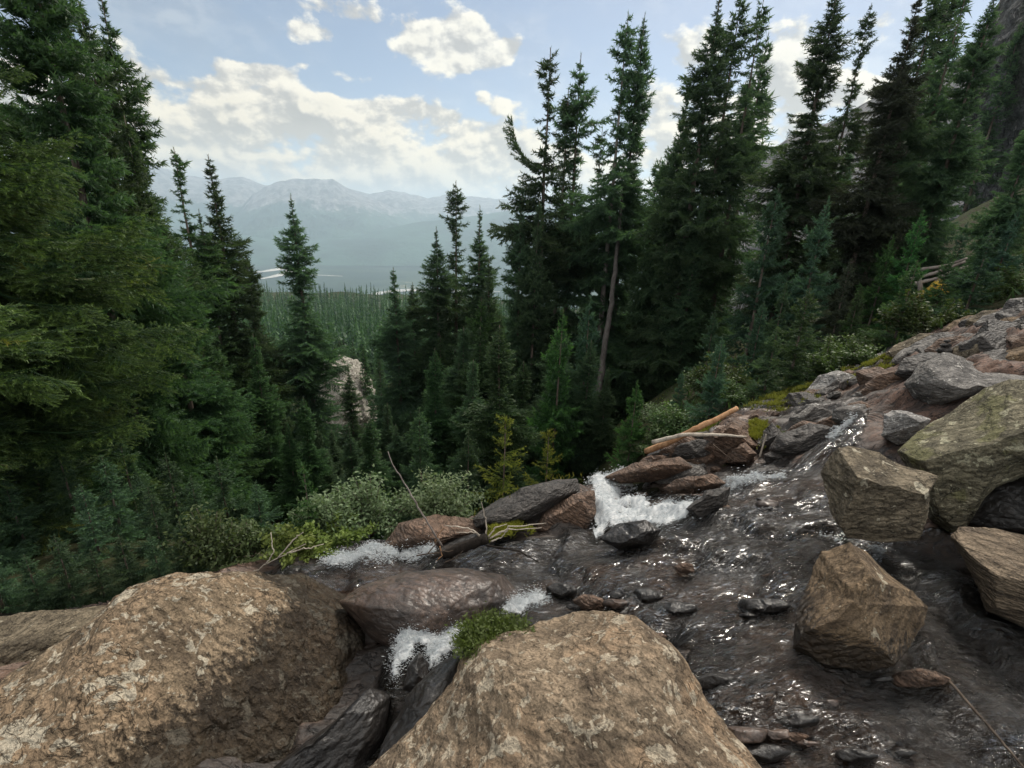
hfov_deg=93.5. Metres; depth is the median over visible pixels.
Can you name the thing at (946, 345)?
stone
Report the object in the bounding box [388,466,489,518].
willow bush
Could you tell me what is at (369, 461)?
spruce tree
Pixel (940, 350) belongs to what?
stone
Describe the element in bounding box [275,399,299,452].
spruce tree
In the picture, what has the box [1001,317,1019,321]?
rock
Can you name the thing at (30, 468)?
spruce tree
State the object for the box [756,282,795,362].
fir tree
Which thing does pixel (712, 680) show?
stone
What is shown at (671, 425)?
slope shrub
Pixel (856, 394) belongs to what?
rock
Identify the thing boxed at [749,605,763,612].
stone
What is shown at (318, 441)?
spruce tree
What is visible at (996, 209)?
spruce tree
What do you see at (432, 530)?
dead branch
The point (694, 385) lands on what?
slope shrub
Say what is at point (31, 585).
spruce tree
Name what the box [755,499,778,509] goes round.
stone
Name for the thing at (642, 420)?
slope shrub
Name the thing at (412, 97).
sky
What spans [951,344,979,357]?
rock
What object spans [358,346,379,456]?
spruce tree
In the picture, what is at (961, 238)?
fir tree
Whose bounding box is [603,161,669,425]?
spruce tree
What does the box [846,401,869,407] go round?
rock
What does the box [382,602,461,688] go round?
white water
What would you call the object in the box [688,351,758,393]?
slope shrub
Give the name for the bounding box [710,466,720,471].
rock
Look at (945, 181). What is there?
spruce tree
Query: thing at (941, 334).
rock
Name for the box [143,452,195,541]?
spruce tree
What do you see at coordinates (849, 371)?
rock
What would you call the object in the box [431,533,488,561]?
fallen log
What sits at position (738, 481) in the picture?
white water
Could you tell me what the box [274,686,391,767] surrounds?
boulder
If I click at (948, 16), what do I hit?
spruce tree
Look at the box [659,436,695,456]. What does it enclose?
rock
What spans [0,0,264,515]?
spruce tree
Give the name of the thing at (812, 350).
fir tree
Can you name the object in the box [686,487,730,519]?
rock
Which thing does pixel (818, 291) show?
fir tree
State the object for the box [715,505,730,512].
stone
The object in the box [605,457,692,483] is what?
rock
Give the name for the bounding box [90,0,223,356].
spruce tree
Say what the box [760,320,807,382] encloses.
fir tree
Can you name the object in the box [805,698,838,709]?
stone
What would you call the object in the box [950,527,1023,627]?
boulder
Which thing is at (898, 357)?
rock
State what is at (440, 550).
driftwood
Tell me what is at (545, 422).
fir tree
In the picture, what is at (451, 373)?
spruce tree
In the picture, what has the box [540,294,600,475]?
fir tree
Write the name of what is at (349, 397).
spruce tree
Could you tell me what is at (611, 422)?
fir tree
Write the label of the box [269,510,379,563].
fir bush
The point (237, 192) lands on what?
mountains
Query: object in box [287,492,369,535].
willow bush
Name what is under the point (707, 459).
rock
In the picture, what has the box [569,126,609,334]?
spruce tree
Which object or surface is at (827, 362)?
slope shrub
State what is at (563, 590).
stone
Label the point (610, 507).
white water
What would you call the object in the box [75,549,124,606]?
spruce tree
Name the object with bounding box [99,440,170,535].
spruce tree
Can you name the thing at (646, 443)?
slope shrub
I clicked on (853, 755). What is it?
stone
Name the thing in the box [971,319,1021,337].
rock
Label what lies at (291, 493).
spruce tree
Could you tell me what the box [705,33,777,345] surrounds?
spruce tree
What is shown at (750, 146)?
spruce tree
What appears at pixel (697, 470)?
rock
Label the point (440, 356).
spruce tree
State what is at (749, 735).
stone
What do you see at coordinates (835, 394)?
rock
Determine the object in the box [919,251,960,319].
fir tree
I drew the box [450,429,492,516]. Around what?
fir tree
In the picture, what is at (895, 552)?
stream water
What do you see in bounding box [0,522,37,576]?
spruce tree
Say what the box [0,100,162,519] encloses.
spruce tree
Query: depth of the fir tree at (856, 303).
9.96 m
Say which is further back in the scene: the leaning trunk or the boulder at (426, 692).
the leaning trunk
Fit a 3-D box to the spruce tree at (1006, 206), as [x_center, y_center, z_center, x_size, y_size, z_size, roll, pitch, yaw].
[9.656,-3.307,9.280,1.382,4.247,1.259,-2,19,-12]
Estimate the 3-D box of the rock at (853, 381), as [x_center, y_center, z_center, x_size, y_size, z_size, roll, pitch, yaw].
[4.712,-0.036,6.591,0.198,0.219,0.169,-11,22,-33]
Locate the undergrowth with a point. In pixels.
(897, 339)
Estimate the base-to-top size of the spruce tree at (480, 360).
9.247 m
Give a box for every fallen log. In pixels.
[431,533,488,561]
[644,406,738,453]
[651,433,746,443]
[909,260,965,277]
[915,273,956,285]
[917,275,922,290]
[920,257,967,270]
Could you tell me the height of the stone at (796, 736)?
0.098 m
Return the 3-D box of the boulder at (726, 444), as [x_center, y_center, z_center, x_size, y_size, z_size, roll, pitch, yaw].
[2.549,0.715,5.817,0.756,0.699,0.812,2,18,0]
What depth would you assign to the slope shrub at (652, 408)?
11.40 m
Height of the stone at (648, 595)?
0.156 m
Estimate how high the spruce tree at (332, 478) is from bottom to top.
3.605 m
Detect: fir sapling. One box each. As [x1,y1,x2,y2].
[284,459,326,531]
[467,415,526,503]
[522,429,563,484]
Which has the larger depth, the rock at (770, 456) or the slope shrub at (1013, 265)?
the slope shrub at (1013, 265)
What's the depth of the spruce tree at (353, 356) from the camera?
138.38 m
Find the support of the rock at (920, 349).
on the stream bed
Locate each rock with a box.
[402,653,427,691]
[599,520,660,549]
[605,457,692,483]
[640,455,670,462]
[647,449,659,455]
[654,462,707,483]
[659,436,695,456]
[660,431,708,450]
[663,474,725,493]
[671,439,710,459]
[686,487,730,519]
[692,454,715,464]
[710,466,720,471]
[723,442,756,464]
[748,414,758,418]
[757,423,781,453]
[764,451,782,463]
[769,423,833,455]
[770,412,779,415]
[779,392,825,408]
[787,420,815,430]
[789,405,831,424]
[793,409,802,414]
[793,430,804,437]
[804,389,818,393]
[813,385,838,395]
[816,416,837,426]
[826,391,840,398]
[832,404,867,423]
[843,369,854,374]
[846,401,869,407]
[848,376,857,386]
[850,369,901,395]
[850,391,862,396]
[850,396,867,402]
[855,367,888,385]
[881,410,930,444]
[882,333,931,360]
[889,336,937,366]
[894,352,939,380]
[906,349,914,355]
[910,332,954,346]
[914,345,930,352]
[924,335,966,351]
[941,315,972,331]
[950,338,965,344]
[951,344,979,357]
[958,315,973,326]
[958,331,1006,352]
[958,333,972,336]
[965,310,997,326]
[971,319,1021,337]
[973,312,996,327]
[983,349,1011,361]
[995,304,1023,319]
[997,298,1023,311]
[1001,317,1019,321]
[1005,346,1023,361]
[1006,335,1023,348]
[1019,316,1023,323]
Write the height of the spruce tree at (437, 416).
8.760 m
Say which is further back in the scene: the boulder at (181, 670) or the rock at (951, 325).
the rock at (951, 325)
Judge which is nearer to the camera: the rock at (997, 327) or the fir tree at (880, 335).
the rock at (997, 327)
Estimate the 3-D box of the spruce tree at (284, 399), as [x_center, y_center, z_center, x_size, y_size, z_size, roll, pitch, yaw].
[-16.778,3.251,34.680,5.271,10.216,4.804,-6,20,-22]
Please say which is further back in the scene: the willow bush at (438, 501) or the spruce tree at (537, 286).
the spruce tree at (537, 286)
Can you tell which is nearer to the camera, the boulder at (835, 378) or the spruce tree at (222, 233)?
the boulder at (835, 378)
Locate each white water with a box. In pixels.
[315,537,435,569]
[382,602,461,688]
[499,580,552,614]
[584,464,809,542]
[723,465,788,492]
[816,531,887,555]
[824,406,862,443]
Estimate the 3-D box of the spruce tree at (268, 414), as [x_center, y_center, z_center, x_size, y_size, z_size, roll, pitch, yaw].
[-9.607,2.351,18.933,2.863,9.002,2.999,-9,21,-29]
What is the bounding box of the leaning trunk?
[594,194,622,395]
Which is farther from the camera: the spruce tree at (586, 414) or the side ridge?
the side ridge
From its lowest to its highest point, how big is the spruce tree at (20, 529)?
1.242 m
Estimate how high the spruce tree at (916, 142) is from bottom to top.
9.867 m
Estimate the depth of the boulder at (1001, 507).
3.24 m
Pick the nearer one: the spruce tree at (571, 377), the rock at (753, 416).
the rock at (753, 416)
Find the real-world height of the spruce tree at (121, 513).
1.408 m
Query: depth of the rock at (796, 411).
6.05 m
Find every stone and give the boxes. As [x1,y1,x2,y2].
[546,582,577,598]
[566,604,580,610]
[573,594,604,611]
[602,599,629,609]
[609,591,631,598]
[631,587,663,605]
[652,601,699,616]
[674,563,694,573]
[679,494,697,500]
[696,671,741,690]
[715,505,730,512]
[727,726,766,743]
[737,597,790,614]
[737,612,758,618]
[743,743,791,762]
[744,674,773,683]
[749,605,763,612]
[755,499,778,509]
[761,570,787,578]
[766,728,789,740]
[773,713,818,729]
[777,732,808,742]
[793,739,817,747]
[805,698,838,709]
[834,722,852,728]
[835,747,877,763]
[870,676,893,682]
[883,746,916,758]
[890,668,950,687]
[936,347,952,353]
[940,343,951,347]
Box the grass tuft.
[444,601,536,663]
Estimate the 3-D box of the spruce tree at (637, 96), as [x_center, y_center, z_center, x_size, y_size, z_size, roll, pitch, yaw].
[5.520,-5.542,25.855,5.513,24.197,6.048,9,20,19]
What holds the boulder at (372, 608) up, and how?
on the stream bed
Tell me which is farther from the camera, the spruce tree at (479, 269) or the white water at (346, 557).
the spruce tree at (479, 269)
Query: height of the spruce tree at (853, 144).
11.722 m
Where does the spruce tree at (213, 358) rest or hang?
on the hillside
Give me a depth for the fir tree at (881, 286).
11.72 m
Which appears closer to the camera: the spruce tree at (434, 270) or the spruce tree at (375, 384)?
the spruce tree at (434, 270)
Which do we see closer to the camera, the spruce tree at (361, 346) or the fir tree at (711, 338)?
the fir tree at (711, 338)
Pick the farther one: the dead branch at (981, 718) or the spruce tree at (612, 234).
the spruce tree at (612, 234)
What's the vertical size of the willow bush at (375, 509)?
0.754 m
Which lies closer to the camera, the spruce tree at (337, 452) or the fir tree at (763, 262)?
the fir tree at (763, 262)
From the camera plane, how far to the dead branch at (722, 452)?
5.25 m
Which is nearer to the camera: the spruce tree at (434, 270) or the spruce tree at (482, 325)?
the spruce tree at (482, 325)
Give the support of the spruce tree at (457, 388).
on the hillside
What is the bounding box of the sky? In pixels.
[0,0,998,206]
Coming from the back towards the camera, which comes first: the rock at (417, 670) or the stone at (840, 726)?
the rock at (417, 670)
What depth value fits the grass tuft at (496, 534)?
4.02 m
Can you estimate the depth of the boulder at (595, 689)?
1.87 m
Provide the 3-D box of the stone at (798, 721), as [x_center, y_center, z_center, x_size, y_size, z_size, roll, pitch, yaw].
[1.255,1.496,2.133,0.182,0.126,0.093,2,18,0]
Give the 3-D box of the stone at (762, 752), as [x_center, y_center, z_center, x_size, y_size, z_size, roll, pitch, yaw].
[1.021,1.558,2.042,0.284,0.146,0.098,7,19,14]
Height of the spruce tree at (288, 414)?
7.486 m
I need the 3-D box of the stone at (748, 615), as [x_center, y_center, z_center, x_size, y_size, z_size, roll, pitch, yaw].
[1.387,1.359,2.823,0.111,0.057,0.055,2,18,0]
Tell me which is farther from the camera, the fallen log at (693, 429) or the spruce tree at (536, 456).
the spruce tree at (536, 456)
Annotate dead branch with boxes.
[253,532,322,571]
[388,452,442,546]
[485,544,539,562]
[713,444,735,462]
[758,434,766,457]
[948,680,1023,767]
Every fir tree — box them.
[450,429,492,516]
[520,308,584,483]
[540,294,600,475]
[596,421,616,454]
[604,381,649,470]
[664,371,686,409]
[683,337,729,423]
[684,310,719,378]
[700,183,795,363]
[730,301,770,380]
[736,328,789,397]
[739,352,749,377]
[745,196,841,359]
[755,287,827,399]
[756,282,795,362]
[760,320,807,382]
[796,323,816,366]
[816,259,857,354]
[826,287,869,354]
[837,235,897,337]
[856,260,930,349]
[866,210,930,334]
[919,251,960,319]
[923,221,972,290]
[924,223,1005,315]
[954,206,1023,305]
[969,199,1023,266]
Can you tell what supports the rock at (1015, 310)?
on the stream bed
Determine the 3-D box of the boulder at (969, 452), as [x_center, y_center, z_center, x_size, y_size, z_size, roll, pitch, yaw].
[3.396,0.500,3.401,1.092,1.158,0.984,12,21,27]
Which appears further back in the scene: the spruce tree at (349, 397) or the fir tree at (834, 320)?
the spruce tree at (349, 397)
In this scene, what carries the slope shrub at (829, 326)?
on the hillside
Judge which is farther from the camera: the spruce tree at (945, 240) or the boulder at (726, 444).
the spruce tree at (945, 240)
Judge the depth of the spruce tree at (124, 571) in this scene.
4.21 m
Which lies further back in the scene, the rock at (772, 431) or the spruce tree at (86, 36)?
the spruce tree at (86, 36)
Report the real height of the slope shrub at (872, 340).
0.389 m
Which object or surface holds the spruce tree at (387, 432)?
on the hillside
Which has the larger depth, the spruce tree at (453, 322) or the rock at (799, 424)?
the spruce tree at (453, 322)
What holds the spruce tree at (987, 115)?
on the hillside
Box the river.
[258,268,283,278]
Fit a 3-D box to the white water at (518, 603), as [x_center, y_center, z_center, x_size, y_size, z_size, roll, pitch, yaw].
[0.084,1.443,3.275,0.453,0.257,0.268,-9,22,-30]
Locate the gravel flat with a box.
[376,289,498,294]
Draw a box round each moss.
[392,473,586,530]
[487,353,893,542]
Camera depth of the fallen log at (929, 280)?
12.83 m
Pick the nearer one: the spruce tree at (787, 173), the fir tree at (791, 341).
the fir tree at (791, 341)
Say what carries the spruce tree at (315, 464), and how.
on the hillside
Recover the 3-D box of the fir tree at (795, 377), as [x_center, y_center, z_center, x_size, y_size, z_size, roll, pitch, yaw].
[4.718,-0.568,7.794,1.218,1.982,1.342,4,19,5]
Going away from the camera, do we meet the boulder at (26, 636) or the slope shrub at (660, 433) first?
the boulder at (26, 636)
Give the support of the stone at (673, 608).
on the stream bed
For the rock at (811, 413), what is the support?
on the stream bed
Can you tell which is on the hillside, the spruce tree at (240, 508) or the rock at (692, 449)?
the spruce tree at (240, 508)
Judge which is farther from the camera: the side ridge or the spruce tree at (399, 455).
the side ridge
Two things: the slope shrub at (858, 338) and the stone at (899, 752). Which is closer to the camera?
the stone at (899, 752)
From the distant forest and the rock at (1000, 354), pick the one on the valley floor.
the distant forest
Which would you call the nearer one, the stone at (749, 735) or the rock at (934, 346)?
the stone at (749, 735)
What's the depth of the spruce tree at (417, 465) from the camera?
13.77 m
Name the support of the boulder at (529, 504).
on the stream bed
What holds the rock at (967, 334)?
on the stream bed
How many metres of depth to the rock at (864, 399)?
5.42 m
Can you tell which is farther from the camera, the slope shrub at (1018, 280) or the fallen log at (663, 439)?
the slope shrub at (1018, 280)
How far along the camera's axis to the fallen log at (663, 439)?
5.36 m
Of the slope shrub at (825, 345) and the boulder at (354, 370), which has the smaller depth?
the slope shrub at (825, 345)
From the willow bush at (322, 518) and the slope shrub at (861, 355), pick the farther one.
the slope shrub at (861, 355)
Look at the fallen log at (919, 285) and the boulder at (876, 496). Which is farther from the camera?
the fallen log at (919, 285)
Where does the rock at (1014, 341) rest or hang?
on the stream bed
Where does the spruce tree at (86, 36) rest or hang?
on the hillside
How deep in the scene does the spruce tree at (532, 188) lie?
22.77 m
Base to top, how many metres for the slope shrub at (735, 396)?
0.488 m
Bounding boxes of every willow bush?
[156,502,260,571]
[213,514,280,559]
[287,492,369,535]
[313,464,426,540]
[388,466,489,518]
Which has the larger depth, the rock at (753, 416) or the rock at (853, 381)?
the rock at (853, 381)
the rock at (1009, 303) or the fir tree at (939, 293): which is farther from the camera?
the fir tree at (939, 293)
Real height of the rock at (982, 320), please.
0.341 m
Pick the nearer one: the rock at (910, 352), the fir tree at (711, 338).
the rock at (910, 352)
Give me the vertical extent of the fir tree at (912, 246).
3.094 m
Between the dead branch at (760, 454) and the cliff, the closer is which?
the dead branch at (760, 454)
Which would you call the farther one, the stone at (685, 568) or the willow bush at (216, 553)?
the willow bush at (216, 553)
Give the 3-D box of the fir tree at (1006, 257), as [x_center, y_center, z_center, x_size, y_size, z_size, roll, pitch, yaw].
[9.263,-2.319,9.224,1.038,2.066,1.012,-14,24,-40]
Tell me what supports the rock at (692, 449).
on the stream bed
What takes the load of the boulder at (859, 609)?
on the stream bed
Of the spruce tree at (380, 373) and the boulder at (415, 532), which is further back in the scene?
the spruce tree at (380, 373)
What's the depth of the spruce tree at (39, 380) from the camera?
5.65 m
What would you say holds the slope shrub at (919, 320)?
on the hillside
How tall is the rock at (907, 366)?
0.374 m
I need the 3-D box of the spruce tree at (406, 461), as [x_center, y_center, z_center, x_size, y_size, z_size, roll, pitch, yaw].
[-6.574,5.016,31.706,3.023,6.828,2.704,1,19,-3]
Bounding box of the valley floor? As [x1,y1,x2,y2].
[233,265,640,308]
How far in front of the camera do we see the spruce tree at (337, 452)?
20.41 m
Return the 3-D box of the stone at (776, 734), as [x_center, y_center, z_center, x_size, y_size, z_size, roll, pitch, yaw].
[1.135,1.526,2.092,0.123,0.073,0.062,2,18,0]
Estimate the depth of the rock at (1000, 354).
4.64 m
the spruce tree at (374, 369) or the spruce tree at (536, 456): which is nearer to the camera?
the spruce tree at (536, 456)
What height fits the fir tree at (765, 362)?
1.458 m
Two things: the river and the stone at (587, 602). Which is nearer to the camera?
the stone at (587, 602)
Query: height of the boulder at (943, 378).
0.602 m
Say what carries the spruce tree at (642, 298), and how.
on the hillside
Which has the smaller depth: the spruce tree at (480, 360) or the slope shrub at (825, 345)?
the slope shrub at (825, 345)
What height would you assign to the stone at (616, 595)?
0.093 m
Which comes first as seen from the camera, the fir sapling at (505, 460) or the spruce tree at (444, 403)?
the fir sapling at (505, 460)
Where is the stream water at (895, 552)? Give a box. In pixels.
[263,408,1023,767]
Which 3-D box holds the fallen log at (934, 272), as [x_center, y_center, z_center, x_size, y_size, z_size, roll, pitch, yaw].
[11.559,-3.063,13.102,1.527,0.621,0.142,1,19,-3]
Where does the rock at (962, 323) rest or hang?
on the stream bed
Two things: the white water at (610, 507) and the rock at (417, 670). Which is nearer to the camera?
the rock at (417, 670)
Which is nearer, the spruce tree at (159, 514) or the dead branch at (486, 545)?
the dead branch at (486, 545)
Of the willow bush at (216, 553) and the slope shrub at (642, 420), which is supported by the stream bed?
the willow bush at (216, 553)
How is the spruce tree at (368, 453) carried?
on the hillside
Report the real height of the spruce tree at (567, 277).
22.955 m
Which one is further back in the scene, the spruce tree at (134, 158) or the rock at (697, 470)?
the spruce tree at (134, 158)
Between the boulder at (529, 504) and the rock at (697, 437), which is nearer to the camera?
the boulder at (529, 504)
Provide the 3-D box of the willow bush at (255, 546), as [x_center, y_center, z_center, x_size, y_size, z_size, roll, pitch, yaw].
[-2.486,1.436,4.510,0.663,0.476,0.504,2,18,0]
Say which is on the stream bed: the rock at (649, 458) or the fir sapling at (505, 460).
the rock at (649, 458)
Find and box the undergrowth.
[610,228,1023,460]
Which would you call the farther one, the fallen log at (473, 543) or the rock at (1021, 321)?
the rock at (1021, 321)
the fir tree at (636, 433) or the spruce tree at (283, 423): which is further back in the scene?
the spruce tree at (283, 423)
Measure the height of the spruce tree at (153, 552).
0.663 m
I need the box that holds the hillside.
[0,185,1023,610]
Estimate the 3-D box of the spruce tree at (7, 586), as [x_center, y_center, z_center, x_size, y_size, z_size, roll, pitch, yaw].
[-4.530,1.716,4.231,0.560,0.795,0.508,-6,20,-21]
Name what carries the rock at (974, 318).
on the stream bed
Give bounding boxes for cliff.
[963,0,1023,210]
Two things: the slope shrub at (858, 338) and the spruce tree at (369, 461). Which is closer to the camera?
the slope shrub at (858, 338)
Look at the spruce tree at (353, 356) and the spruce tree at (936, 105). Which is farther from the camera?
the spruce tree at (353, 356)
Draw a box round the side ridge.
[727,55,967,311]
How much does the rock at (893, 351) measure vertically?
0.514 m
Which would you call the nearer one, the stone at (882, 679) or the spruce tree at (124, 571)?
the stone at (882, 679)
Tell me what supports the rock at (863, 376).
on the stream bed
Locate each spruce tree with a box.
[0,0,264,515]
[0,64,207,558]
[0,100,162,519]
[0,476,71,561]
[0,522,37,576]
[0,557,44,612]
[2,555,70,613]
[9,452,103,530]
[10,96,67,267]
[18,126,58,268]
[25,534,94,609]
[29,446,116,543]
[34,1,206,452]
[56,484,132,566]
[73,0,208,289]
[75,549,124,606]
[88,455,168,543]
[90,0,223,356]
[90,534,152,603]
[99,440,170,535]
[111,113,258,524]
[126,486,175,558]
[128,219,285,537]
[133,534,188,580]
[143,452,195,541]
[161,520,226,573]
[168,147,253,392]
[176,474,236,543]
[188,153,313,411]
[195,209,267,432]
[195,316,274,523]
[202,456,254,532]
[238,335,293,520]
[240,254,296,424]
[242,480,284,532]
[263,192,357,452]
[269,422,321,531]
[274,374,300,440]
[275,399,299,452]
[280,397,331,533]
[283,402,299,438]
[285,427,313,508]
[313,430,339,472]
[320,453,351,541]
[325,429,347,477]
[334,365,375,470]
[337,427,367,538]
[349,418,404,540]
[350,342,356,359]
[358,340,370,374]
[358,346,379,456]
[358,426,394,505]
[363,268,429,456]
[372,346,378,394]
[373,348,390,414]
[374,356,384,411]
[374,402,410,496]
[382,424,419,524]
[390,282,425,402]
[392,407,450,525]
[395,227,464,409]
[395,412,421,473]
[403,182,505,360]
[404,362,450,478]
[412,329,472,480]
[414,349,457,490]
[416,336,451,430]
[421,316,432,349]
[439,329,493,498]
[439,359,485,516]
[443,364,465,465]
[446,204,502,366]
[449,300,510,407]
[454,325,543,515]
[467,260,505,378]
[486,182,537,405]
[487,48,595,393]
[502,198,557,438]
[508,85,601,388]
[512,361,535,493]
[520,329,572,473]
[526,334,584,481]
[545,11,660,427]
[545,56,612,410]
[563,340,609,477]
[568,14,657,423]
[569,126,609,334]
[582,368,619,474]
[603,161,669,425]
[610,83,716,411]
[612,156,665,423]
[613,278,631,420]
[618,0,743,399]
[654,197,709,393]
[658,0,777,362]
[692,0,787,365]
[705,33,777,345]
[720,0,864,356]
[785,3,887,332]
[797,0,933,339]
[803,152,856,293]
[823,61,910,284]
[824,0,964,321]
[831,0,973,260]
[834,138,902,293]
[866,0,978,315]
[872,0,1009,306]
[897,89,971,266]
[943,130,1023,300]
[948,21,1023,221]
[966,171,1023,265]
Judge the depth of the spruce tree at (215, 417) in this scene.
12.38 m
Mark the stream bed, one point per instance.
(366, 665)
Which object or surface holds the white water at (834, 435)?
on the stream bed
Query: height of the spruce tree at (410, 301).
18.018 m
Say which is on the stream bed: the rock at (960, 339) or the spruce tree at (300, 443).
the rock at (960, 339)
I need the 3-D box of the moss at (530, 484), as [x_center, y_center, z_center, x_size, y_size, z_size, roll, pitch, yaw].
[-1.584,4.997,24.428,9.180,20.063,34.697,2,18,0]
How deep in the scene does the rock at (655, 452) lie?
6.21 m
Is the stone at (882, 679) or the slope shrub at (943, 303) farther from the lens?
the slope shrub at (943, 303)
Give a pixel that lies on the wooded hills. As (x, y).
(407, 244)
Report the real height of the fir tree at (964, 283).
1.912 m
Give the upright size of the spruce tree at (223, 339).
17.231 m
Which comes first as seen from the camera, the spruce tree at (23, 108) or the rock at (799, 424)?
the rock at (799, 424)
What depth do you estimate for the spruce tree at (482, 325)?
21.15 m
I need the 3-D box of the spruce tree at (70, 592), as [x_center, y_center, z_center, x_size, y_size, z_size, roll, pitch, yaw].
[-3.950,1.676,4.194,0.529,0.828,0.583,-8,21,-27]
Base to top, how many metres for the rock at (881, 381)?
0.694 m
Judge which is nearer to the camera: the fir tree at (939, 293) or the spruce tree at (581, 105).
the fir tree at (939, 293)
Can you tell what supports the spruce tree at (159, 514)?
on the hillside
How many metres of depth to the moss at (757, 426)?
6.27 m
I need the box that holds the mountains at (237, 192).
[120,165,695,230]
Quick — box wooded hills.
[7,208,681,268]
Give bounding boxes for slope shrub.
[626,404,645,427]
[633,432,654,454]
[636,401,675,428]
[644,400,712,433]
[646,398,687,439]
[675,369,719,393]
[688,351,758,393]
[720,376,754,406]
[788,334,844,361]
[796,333,855,374]
[816,323,843,338]
[834,333,883,364]
[852,327,884,342]
[858,336,890,351]
[871,288,976,335]
[880,299,924,330]
[934,298,966,307]
[968,264,1023,293]
[975,278,1019,301]
[996,254,1023,273]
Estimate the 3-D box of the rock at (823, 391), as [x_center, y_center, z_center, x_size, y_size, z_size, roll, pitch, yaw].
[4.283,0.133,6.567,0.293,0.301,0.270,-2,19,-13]
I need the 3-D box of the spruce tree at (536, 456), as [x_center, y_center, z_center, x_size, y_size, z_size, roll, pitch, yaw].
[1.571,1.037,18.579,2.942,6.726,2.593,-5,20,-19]
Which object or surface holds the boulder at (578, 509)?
on the stream bed
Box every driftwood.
[416,528,462,562]
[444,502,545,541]
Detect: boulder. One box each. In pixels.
[0,571,365,767]
[0,605,106,665]
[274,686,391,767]
[320,355,377,456]
[339,568,519,648]
[369,610,760,767]
[377,652,463,759]
[383,514,481,550]
[473,478,579,527]
[535,490,595,531]
[703,419,757,460]
[792,542,927,671]
[806,370,854,389]
[820,446,938,542]
[897,379,1023,531]
[904,352,1023,404]
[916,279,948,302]
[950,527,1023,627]
[968,477,1023,534]
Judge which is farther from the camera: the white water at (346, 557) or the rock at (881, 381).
the rock at (881, 381)
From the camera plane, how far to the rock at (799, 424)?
5.46 m
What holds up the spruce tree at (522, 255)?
on the hillside
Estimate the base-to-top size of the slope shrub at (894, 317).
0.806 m
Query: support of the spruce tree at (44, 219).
on the hillside
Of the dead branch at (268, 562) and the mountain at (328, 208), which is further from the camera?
the mountain at (328, 208)
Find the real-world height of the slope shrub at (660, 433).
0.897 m
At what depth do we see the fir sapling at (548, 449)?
6.00 m
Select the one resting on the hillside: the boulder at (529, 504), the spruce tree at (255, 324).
the spruce tree at (255, 324)
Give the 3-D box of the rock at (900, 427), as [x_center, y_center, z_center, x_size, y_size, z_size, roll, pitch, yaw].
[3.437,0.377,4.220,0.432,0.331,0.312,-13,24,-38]
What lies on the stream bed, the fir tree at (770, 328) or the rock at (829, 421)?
the rock at (829, 421)
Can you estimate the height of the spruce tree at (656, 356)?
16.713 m
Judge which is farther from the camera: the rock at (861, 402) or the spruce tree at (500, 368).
the spruce tree at (500, 368)
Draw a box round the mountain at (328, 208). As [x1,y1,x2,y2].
[229,178,415,241]
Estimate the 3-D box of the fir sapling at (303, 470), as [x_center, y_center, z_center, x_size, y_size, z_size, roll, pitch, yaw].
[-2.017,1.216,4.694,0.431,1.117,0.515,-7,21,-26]
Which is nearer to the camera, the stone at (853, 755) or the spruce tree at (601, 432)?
the stone at (853, 755)
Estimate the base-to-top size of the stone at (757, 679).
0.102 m
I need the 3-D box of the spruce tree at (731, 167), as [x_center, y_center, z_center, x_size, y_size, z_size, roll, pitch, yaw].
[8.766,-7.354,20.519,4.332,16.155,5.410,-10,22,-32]
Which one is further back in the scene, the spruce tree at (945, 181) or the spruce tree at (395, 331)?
the spruce tree at (395, 331)
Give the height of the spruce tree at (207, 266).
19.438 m
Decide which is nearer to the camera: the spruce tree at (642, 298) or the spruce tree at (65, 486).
the spruce tree at (65, 486)
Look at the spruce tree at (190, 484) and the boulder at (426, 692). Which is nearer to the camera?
the boulder at (426, 692)
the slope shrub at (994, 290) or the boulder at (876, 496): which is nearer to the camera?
the boulder at (876, 496)
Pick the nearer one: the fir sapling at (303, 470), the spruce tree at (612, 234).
the fir sapling at (303, 470)
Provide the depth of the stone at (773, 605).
2.84 m
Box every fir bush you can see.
[258,521,335,569]
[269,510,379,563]
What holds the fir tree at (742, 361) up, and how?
on the hillside
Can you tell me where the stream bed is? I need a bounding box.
[0,307,1023,767]
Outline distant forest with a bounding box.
[214,282,633,382]
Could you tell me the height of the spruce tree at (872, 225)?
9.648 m
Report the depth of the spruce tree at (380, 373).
91.19 m
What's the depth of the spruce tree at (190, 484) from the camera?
5.64 m
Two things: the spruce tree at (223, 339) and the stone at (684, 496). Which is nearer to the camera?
the stone at (684, 496)
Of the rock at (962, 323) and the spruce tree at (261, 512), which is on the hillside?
the spruce tree at (261, 512)
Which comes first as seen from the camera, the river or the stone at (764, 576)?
the stone at (764, 576)
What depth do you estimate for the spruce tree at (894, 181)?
17.35 m
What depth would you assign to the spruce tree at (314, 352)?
30.09 m
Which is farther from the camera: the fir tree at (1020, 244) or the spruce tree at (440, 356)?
the spruce tree at (440, 356)
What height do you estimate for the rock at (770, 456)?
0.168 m
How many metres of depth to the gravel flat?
3816.96 m
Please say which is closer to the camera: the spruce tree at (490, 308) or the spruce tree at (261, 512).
the spruce tree at (261, 512)
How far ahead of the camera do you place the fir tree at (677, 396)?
10.79 m

